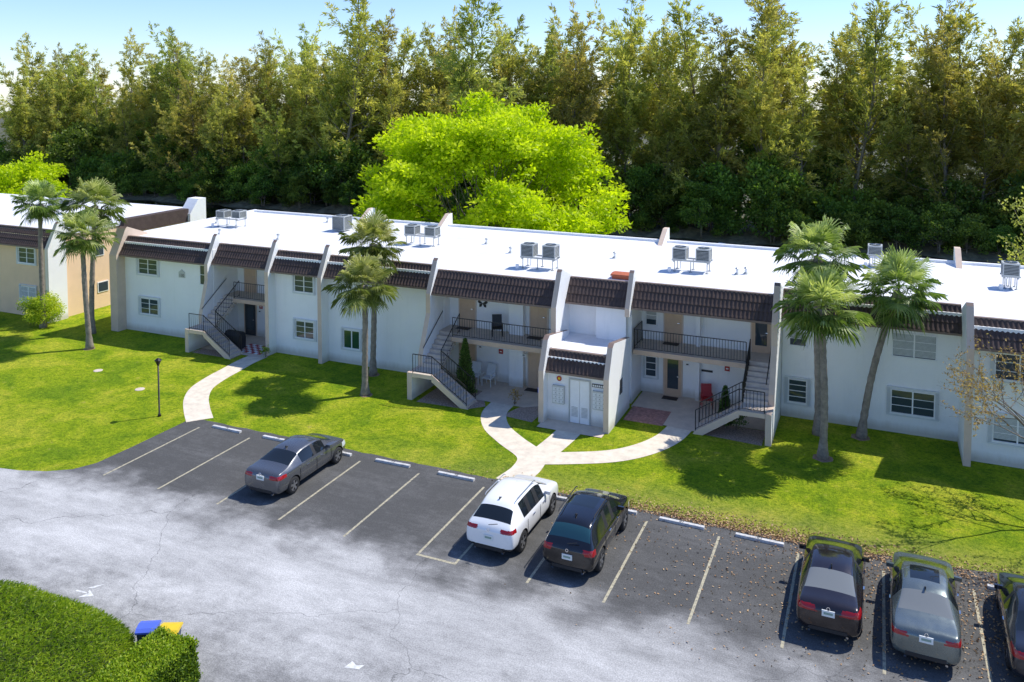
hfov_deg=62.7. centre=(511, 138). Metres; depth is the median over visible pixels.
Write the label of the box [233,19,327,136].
pine tree
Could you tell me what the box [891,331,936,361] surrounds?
window
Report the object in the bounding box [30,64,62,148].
pine tree
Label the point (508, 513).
car
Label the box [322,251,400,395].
palm tree
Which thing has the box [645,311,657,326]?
window
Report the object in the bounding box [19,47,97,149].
tree
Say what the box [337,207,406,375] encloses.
palm tree
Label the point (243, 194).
understory tree
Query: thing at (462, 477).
wheel stop
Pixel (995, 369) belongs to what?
window
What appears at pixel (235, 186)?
understory tree
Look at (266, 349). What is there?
shrub
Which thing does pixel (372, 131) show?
understory tree
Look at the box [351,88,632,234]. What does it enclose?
lime green tree
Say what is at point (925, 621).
car
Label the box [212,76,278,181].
tree
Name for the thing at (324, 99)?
pine tree
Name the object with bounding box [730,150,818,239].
understory tree
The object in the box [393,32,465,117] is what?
pine tree
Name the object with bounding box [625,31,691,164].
pine tree
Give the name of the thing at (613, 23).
pine tree
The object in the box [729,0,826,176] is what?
pine tree
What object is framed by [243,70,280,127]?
pine tree
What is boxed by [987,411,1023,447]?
window
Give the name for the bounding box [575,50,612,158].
pine tree
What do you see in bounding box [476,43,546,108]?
pine tree
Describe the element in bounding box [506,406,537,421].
rock bed
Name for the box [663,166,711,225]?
understory tree
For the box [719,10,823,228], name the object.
pine tree
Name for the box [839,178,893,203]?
understory tree
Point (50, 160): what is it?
understory tree
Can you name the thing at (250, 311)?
door
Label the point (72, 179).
understory tree
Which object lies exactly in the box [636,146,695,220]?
understory tree
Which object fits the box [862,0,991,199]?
pine tree
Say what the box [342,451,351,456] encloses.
wheel stop
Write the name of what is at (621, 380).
window
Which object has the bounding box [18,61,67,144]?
pine tree
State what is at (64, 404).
ground
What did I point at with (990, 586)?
wheel stop
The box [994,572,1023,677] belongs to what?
car
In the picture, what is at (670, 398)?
door mat
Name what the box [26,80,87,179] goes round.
pine tree
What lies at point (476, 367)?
chair
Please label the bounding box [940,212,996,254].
understory tree
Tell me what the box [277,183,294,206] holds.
understory tree
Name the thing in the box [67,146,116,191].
understory tree
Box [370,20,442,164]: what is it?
tree
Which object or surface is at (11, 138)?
pine tree
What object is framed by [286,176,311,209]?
understory tree
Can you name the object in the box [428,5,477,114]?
pine tree
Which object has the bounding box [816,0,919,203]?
pine tree
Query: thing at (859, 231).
understory tree
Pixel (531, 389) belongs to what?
door mat
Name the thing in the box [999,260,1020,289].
air conditioner
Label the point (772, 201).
understory tree
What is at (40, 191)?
palm tree
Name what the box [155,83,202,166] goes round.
pine tree
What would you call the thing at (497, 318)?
chair
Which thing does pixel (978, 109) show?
pine tree
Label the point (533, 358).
door
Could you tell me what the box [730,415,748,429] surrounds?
shrub
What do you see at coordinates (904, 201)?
understory tree
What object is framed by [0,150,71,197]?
lime green tree
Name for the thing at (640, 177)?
understory tree
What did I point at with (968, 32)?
pine tree
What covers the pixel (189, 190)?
understory tree
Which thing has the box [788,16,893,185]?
pine tree
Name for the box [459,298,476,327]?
door
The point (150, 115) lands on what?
tree
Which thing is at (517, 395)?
shrub
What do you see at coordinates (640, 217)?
understory tree
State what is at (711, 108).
pine tree
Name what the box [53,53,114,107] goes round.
pine tree
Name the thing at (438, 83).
tree
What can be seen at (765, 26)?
pine tree
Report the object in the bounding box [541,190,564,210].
understory tree
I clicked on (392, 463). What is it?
wheel stop
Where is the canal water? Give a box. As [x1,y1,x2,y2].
[65,195,1022,264]
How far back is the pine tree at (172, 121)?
116.29 m
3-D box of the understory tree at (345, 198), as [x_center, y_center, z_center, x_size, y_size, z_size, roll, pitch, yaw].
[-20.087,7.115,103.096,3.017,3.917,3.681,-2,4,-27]
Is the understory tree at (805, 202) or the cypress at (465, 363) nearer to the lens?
the cypress at (465, 363)
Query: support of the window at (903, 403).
in the apartment building at (197, 284)
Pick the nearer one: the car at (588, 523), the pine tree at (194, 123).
the car at (588, 523)
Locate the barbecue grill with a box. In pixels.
[224,329,245,348]
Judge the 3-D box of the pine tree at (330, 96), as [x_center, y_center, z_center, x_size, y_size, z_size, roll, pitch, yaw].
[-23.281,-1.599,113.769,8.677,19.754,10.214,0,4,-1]
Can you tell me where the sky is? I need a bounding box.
[0,0,1023,112]
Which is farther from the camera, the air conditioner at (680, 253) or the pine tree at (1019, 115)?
the pine tree at (1019, 115)
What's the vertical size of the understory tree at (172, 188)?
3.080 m
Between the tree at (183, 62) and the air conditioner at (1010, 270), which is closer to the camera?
the air conditioner at (1010, 270)
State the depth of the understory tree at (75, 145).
122.88 m
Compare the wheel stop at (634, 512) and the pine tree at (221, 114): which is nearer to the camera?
the wheel stop at (634, 512)
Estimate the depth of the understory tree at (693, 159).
92.30 m
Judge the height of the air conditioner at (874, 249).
1.172 m
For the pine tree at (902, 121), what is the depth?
82.20 m
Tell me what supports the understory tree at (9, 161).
on the canal bank
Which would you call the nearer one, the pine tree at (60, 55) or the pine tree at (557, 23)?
the pine tree at (557, 23)
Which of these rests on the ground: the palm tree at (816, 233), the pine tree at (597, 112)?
the palm tree at (816, 233)
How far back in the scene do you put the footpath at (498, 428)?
37.18 m
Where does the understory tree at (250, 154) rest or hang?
on the canal bank
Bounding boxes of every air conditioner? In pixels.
[48,197,73,212]
[211,209,246,227]
[332,214,351,230]
[400,224,440,246]
[516,242,559,270]
[668,245,712,273]
[864,243,882,266]
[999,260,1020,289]
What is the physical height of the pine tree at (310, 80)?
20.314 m
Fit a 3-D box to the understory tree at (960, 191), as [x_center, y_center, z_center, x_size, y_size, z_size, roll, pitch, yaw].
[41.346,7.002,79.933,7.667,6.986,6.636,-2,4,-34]
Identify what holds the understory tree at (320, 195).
on the canal bank
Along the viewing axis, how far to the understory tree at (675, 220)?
87.61 m
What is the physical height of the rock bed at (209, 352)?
0.001 m
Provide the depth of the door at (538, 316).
43.21 m
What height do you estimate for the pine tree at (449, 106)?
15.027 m
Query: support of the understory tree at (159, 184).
on the canal bank
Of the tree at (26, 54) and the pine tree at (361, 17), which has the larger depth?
the tree at (26, 54)
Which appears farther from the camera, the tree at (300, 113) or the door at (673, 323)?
the tree at (300, 113)
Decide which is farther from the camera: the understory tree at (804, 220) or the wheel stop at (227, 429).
the understory tree at (804, 220)
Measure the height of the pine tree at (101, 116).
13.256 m
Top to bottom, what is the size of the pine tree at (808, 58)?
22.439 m
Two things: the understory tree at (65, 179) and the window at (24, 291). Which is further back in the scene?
the understory tree at (65, 179)
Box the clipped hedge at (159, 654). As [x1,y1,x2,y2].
[81,624,202,681]
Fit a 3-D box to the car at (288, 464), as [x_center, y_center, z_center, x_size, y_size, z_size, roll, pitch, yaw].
[-8.562,12.721,33.735,2.040,1.470,4.638,2,4,24]
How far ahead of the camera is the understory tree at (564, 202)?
91.60 m
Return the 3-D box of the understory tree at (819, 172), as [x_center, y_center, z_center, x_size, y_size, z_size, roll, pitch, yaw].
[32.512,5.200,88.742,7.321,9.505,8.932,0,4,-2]
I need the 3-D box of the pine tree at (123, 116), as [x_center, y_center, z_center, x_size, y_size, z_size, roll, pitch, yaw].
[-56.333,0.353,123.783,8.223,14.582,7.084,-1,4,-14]
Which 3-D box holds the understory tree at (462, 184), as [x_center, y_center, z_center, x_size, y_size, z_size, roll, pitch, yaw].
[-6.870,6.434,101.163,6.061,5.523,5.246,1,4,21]
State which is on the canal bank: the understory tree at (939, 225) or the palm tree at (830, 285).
the understory tree at (939, 225)
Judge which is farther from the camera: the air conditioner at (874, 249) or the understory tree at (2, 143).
the understory tree at (2, 143)
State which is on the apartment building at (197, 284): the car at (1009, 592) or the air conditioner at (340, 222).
the air conditioner at (340, 222)
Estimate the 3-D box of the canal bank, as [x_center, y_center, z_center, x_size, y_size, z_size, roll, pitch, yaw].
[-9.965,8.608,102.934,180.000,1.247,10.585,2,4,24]
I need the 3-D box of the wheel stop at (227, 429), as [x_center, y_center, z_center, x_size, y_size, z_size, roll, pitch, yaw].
[-12.928,13.148,38.123,1.600,0.098,0.160,2,4,24]
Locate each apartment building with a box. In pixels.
[0,193,205,322]
[109,208,1023,468]
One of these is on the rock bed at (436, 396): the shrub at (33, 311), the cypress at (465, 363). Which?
the cypress at (465, 363)
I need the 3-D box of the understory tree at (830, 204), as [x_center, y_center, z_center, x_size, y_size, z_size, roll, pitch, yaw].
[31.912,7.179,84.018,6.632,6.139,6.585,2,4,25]
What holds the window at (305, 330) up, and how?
in the apartment building at (197, 284)
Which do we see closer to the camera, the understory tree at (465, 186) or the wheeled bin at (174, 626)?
the wheeled bin at (174, 626)
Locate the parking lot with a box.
[0,420,1023,681]
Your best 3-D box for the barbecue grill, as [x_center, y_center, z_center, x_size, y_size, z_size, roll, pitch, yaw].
[-16.402,11.905,49.758,1.100,1.120,0.660,2,4,24]
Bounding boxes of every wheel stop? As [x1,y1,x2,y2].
[212,425,241,433]
[262,435,284,441]
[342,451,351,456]
[375,458,410,467]
[437,471,474,481]
[556,495,567,501]
[628,509,636,514]
[659,516,704,529]
[735,532,783,546]
[987,584,995,589]
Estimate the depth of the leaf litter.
27.90 m
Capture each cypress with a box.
[455,338,478,393]
[717,385,733,427]
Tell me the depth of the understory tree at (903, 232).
78.29 m
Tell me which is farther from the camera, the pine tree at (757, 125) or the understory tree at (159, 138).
the understory tree at (159, 138)
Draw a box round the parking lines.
[104,427,992,681]
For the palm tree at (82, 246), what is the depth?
49.48 m
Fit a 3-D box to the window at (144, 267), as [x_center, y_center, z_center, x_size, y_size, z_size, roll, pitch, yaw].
[-22.957,8.044,53.010,1.920,1.210,0.140,2,4,24]
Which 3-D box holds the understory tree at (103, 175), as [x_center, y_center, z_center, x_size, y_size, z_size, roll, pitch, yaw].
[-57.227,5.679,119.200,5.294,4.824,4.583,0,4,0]
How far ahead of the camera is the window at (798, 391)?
39.43 m
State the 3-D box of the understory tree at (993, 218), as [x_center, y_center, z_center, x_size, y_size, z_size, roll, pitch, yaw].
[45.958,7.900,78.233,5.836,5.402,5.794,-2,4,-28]
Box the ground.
[0,106,1023,574]
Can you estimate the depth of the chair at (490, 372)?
43.98 m
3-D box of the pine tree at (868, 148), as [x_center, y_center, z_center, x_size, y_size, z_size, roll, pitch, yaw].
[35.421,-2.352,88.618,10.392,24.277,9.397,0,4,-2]
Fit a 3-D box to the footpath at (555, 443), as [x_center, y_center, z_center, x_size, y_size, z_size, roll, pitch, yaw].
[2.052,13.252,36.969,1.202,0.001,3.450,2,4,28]
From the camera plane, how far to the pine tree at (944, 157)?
80.23 m
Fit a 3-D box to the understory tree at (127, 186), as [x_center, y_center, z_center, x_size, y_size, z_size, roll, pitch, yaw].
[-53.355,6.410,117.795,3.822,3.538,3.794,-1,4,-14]
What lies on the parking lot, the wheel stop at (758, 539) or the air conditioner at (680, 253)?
the wheel stop at (758, 539)
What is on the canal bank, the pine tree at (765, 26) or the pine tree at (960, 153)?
the pine tree at (960, 153)
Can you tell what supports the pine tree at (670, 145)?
on the canal bank
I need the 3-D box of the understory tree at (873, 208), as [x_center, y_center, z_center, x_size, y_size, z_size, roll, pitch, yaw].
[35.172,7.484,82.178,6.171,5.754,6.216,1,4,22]
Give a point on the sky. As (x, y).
(220, 27)
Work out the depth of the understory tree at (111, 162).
120.14 m
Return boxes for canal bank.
[2,182,1023,262]
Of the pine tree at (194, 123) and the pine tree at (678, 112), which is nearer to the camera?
the pine tree at (678, 112)
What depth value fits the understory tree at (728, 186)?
85.42 m
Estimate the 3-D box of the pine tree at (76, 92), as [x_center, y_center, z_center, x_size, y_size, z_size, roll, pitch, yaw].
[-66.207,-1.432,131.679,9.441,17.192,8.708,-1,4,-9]
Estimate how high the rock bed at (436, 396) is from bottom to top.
0.001 m
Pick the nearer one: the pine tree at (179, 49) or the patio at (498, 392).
the patio at (498, 392)
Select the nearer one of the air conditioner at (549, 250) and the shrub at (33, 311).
the air conditioner at (549, 250)
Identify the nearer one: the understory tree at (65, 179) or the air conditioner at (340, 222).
the air conditioner at (340, 222)
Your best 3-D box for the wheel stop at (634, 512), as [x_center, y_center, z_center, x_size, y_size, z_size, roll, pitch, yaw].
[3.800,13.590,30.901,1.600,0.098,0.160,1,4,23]
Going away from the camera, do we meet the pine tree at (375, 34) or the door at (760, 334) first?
the door at (760, 334)
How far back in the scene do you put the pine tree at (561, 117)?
92.76 m
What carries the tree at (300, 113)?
on the canal bank
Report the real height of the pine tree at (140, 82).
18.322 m
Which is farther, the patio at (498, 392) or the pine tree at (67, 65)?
the pine tree at (67, 65)
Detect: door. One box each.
[244,269,256,292]
[244,304,256,335]
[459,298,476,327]
[459,342,476,377]
[528,352,540,387]
[529,306,548,335]
[570,379,579,422]
[580,381,589,424]
[663,313,682,342]
[663,358,682,396]
[750,322,771,353]
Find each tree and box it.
[0,32,49,156]
[0,67,62,165]
[0,90,33,157]
[0,138,18,159]
[0,150,19,163]
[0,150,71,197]
[3,159,21,168]
[8,74,61,156]
[10,179,70,327]
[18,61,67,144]
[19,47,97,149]
[20,156,42,163]
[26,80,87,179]
[29,144,46,160]
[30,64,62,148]
[43,129,91,185]
[43,150,71,184]
[45,120,113,177]
[45,208,119,349]
[47,42,72,84]
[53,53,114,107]
[54,51,125,134]
[56,42,112,114]
[60,76,105,130]
[60,176,132,333]
[65,101,120,165]
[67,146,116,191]
[68,172,81,192]
[74,67,124,148]
[88,162,123,192]
[88,171,105,182]
[97,147,135,180]
[100,93,146,163]
[103,118,145,158]
[105,150,157,191]
[106,27,154,157]
[108,51,179,165]
[109,70,153,120]
[115,67,154,114]
[116,58,178,126]
[116,173,144,195]
[127,129,154,161]
[129,94,188,191]
[132,21,212,155]
[132,28,196,165]
[140,171,168,197]
[142,126,202,184]
[149,164,179,193]
[153,67,214,196]
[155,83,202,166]
[164,179,182,196]
[165,147,207,196]
[174,176,200,201]
[176,49,223,147]
[179,46,217,143]
[179,66,238,151]
[191,79,256,195]
[191,144,242,196]
[196,166,226,196]
[197,178,226,203]
[202,54,243,142]
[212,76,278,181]
[216,157,257,202]
[217,45,284,159]
[223,164,250,197]
[229,30,286,167]
[231,54,282,150]
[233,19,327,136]
[233,137,265,172]
[241,103,302,199]
[241,142,295,200]
[241,166,278,206]
[242,36,329,165]
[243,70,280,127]
[247,192,267,203]
[264,132,320,192]
[266,51,312,140]
[266,155,313,199]
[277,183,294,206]
[283,149,326,203]
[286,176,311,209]
[287,54,330,150]
[291,56,334,144]
[292,83,364,196]
[296,0,393,182]
[296,149,349,205]
[304,139,373,198]
[306,66,360,152]
[313,44,370,143]
[316,21,405,143]
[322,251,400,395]
[333,24,391,168]
[337,182,361,212]
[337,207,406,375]
[348,159,386,207]
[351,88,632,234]
[357,119,401,169]
[359,8,426,128]
[367,14,418,157]
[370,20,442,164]
[372,67,420,171]
[376,23,457,155]
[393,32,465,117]
[419,53,481,167]
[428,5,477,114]
[429,0,523,189]
[432,192,455,213]
[440,105,460,207]
[446,167,500,199]
[446,181,470,193]
[451,4,538,106]
[451,187,476,217]
[460,191,479,215]
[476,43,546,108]
[483,19,541,94]
[506,24,586,126]
[510,3,615,160]
[526,43,560,99]
[529,23,625,206]
[533,0,605,168]
[538,0,667,174]
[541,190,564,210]
[551,177,585,209]
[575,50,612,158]
[576,157,638,227]
[588,70,654,217]
[595,19,647,176]
[618,161,665,212]
[620,15,710,176]
[624,0,756,196]
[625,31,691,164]
[629,171,691,231]
[629,209,655,231]
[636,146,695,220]
[637,75,710,215]
[651,14,765,229]
[657,31,778,205]
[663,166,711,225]
[663,206,688,232]
[669,29,716,164]
[676,160,747,235]
[676,180,722,237]
[682,149,740,222]
[705,0,818,213]
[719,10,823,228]
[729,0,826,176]
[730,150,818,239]
[735,132,812,196]
[739,182,805,242]
[742,26,826,155]
[751,47,834,214]
[764,176,827,240]
[770,264,876,459]
[772,213,869,435]
[778,209,813,241]
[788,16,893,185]
[788,146,846,200]
[789,36,880,193]
[803,2,896,200]
[808,180,866,243]
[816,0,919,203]
[826,210,856,246]
[832,3,945,187]
[834,211,881,249]
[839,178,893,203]
[845,186,898,243]
[853,243,948,439]
[858,51,982,209]
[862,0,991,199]
[867,159,942,214]
[872,206,926,250]
[880,8,990,215]
[883,45,980,214]
[883,195,929,242]
[913,176,989,238]
[914,201,964,254]
[928,65,1023,230]
[931,0,1017,190]
[936,25,1023,201]
[937,333,1023,438]
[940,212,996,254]
[959,181,1000,221]
[967,59,1023,200]
[972,197,1023,246]
[977,15,1023,190]
[979,224,1019,254]
[986,167,1023,248]
[996,186,1023,265]
[1005,69,1023,211]
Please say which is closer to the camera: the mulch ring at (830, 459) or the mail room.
the mulch ring at (830, 459)
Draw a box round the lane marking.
[76,584,363,668]
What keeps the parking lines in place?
on the parking lot
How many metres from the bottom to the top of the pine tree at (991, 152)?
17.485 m
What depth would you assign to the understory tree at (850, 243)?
81.08 m
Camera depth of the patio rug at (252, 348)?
49.75 m
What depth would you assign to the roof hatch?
42.37 m
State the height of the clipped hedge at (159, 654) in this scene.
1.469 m
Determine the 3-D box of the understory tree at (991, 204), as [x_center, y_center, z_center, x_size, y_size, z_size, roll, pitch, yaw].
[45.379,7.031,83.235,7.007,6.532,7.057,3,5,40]
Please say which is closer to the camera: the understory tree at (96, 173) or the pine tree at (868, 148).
the pine tree at (868, 148)
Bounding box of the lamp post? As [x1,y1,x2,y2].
[154,358,161,416]
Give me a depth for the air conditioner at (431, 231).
51.45 m
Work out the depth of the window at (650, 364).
42.73 m
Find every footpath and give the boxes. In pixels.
[183,356,265,421]
[481,402,544,479]
[526,426,690,463]
[530,430,579,457]
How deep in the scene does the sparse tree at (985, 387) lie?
30.76 m
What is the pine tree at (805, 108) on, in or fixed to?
on the canal bank
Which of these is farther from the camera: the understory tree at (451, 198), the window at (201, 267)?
the understory tree at (451, 198)
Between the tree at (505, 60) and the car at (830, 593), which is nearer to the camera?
the car at (830, 593)
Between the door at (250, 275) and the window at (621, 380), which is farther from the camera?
the door at (250, 275)
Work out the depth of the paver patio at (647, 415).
39.73 m
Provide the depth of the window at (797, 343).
39.31 m
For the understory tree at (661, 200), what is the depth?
89.06 m
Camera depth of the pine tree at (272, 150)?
108.44 m
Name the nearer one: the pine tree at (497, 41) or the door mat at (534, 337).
the door mat at (534, 337)
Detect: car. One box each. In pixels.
[245,433,345,495]
[467,474,557,554]
[543,486,628,574]
[796,535,868,639]
[886,551,961,667]
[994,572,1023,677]
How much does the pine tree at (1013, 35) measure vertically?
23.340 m
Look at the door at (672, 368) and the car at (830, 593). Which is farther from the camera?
the door at (672, 368)
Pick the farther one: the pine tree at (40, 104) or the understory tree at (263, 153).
the pine tree at (40, 104)
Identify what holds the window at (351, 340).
in the apartment building at (197, 284)
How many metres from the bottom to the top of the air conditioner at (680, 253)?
1.292 m
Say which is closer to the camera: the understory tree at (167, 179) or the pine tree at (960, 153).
the pine tree at (960, 153)
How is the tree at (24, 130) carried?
on the canal bank
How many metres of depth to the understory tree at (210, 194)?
110.51 m
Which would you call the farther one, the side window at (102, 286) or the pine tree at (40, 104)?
the pine tree at (40, 104)
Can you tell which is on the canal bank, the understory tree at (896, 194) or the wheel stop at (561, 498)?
the understory tree at (896, 194)
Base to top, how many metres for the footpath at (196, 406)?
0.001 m
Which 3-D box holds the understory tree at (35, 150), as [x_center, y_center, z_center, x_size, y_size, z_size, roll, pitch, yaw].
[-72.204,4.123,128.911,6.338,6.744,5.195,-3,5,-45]
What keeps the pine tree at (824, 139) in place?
on the canal bank
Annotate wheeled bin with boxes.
[135,620,160,644]
[160,622,182,634]
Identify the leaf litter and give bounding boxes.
[437,465,1023,681]
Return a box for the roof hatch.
[610,271,628,279]
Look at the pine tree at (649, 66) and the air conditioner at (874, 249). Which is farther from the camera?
the pine tree at (649, 66)
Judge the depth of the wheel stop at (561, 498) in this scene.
31.65 m
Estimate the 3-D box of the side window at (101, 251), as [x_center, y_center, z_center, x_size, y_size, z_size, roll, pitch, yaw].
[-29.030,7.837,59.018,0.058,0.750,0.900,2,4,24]
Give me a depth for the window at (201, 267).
51.26 m
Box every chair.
[472,361,481,384]
[482,363,496,386]
[491,314,502,336]
[700,383,713,404]
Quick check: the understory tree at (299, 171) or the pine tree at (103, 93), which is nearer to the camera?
the understory tree at (299, 171)
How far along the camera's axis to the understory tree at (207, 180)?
111.84 m
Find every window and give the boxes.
[16,247,36,265]
[19,283,37,302]
[95,244,103,255]
[97,280,108,292]
[136,258,159,277]
[138,295,160,317]
[199,265,203,285]
[292,275,314,295]
[293,317,316,341]
[341,326,361,351]
[620,377,622,393]
[643,355,658,379]
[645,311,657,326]
[784,375,810,406]
[788,326,806,347]
[886,385,939,421]
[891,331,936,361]
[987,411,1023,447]
[990,352,1023,384]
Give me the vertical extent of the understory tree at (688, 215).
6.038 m
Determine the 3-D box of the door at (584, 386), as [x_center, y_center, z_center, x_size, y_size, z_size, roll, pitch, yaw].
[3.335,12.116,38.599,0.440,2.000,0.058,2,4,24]
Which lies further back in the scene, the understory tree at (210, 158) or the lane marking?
the understory tree at (210, 158)
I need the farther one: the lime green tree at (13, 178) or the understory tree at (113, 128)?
the understory tree at (113, 128)
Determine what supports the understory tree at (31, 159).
on the canal bank
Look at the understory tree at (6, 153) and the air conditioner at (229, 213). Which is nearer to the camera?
the air conditioner at (229, 213)
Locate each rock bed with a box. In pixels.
[193,348,240,358]
[416,388,484,408]
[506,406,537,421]
[704,425,764,445]
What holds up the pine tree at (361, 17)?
on the canal bank
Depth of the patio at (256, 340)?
50.95 m
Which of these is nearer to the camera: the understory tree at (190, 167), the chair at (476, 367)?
the chair at (476, 367)
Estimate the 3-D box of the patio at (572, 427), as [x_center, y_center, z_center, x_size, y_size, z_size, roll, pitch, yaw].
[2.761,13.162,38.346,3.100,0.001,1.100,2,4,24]
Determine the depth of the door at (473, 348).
44.85 m
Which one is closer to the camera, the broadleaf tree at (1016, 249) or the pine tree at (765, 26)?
the broadleaf tree at (1016, 249)
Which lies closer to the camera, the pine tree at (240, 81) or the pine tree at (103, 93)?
the pine tree at (240, 81)
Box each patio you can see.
[201,334,273,357]
[449,374,537,406]
[537,418,604,437]
[623,406,670,425]
[632,391,764,430]
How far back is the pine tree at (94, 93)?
130.08 m
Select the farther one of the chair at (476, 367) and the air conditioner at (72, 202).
the air conditioner at (72, 202)
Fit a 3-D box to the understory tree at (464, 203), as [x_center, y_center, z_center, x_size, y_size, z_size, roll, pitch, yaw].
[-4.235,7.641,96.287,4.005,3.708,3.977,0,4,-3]
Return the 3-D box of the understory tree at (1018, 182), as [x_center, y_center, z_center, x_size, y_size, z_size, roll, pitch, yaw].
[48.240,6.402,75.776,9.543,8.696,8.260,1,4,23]
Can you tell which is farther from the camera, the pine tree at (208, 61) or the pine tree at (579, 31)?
the pine tree at (208, 61)
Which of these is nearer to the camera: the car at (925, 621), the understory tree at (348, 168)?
the car at (925, 621)
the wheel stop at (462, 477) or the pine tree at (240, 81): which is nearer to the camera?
the wheel stop at (462, 477)
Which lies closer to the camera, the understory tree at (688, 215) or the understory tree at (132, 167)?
the understory tree at (688, 215)
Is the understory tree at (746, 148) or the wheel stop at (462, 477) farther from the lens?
the understory tree at (746, 148)
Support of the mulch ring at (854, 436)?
on the ground
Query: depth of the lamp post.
39.60 m
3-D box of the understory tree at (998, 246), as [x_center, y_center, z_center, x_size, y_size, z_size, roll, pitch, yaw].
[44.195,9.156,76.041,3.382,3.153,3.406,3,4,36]
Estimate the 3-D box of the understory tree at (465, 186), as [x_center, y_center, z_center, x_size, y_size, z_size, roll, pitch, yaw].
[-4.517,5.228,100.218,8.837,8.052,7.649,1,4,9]
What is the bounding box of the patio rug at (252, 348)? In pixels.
[242,344,265,354]
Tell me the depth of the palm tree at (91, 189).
52.38 m
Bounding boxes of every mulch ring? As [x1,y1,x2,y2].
[813,454,832,461]
[851,434,869,440]
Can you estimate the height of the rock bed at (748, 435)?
0.001 m
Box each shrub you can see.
[15,290,66,325]
[258,344,270,356]
[508,389,523,403]
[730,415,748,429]
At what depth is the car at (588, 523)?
27.04 m
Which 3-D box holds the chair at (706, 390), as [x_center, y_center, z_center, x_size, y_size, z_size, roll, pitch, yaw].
[9.470,12.499,40.868,0.559,1.021,0.680,0,4,6]
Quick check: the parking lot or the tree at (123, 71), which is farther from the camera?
the tree at (123, 71)
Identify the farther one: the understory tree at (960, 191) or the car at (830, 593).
the understory tree at (960, 191)
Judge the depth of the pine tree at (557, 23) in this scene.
102.21 m
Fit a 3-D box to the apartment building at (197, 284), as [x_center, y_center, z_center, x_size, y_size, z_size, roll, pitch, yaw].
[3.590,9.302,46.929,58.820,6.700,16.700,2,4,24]
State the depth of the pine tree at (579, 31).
98.84 m
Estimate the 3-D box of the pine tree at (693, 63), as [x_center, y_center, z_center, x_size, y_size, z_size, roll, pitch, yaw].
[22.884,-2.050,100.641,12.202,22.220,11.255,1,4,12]
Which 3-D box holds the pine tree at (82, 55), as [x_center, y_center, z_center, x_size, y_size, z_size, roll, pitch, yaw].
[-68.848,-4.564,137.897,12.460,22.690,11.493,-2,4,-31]
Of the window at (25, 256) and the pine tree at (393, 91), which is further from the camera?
the pine tree at (393, 91)
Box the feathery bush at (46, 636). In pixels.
[0,578,137,681]
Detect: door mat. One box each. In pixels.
[524,387,537,392]
[528,336,542,339]
[661,395,677,400]
[663,341,679,345]
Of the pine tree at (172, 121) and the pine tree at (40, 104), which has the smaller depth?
the pine tree at (172, 121)
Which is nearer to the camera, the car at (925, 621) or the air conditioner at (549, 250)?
the car at (925, 621)
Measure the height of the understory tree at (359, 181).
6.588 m
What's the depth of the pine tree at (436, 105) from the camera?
99.81 m
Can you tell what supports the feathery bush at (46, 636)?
on the parking lot
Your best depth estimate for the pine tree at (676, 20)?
91.09 m
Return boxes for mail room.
[538,330,629,433]
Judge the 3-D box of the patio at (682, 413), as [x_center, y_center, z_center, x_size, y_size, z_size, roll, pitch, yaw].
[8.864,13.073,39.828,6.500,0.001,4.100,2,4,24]
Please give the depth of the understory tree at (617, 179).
90.56 m
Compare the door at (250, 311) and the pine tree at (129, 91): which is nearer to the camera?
the door at (250, 311)
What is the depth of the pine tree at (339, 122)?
108.78 m
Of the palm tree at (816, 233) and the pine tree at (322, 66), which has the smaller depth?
the palm tree at (816, 233)
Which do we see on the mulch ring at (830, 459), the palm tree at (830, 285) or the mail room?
the palm tree at (830, 285)
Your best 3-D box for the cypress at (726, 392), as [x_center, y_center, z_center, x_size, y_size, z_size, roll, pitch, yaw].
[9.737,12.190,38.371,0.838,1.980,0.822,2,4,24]
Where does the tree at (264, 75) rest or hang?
on the canal bank
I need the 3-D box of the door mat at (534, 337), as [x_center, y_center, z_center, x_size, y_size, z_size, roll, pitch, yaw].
[1.150,10.135,42.855,0.760,0.015,0.440,2,4,24]
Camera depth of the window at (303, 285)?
48.20 m
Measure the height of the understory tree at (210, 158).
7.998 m
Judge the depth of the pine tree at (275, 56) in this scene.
127.50 m
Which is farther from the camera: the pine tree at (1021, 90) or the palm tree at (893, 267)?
the pine tree at (1021, 90)
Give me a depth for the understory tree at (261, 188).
107.73 m
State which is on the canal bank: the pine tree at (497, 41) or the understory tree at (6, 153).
the understory tree at (6, 153)
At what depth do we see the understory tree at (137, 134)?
124.16 m
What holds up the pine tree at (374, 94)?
on the canal bank
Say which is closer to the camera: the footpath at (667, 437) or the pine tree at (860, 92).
the footpath at (667, 437)
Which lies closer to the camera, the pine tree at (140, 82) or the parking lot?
the parking lot
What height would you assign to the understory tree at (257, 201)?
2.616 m
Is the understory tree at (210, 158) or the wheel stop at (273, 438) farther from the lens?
the understory tree at (210, 158)
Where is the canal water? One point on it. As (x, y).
(211, 211)

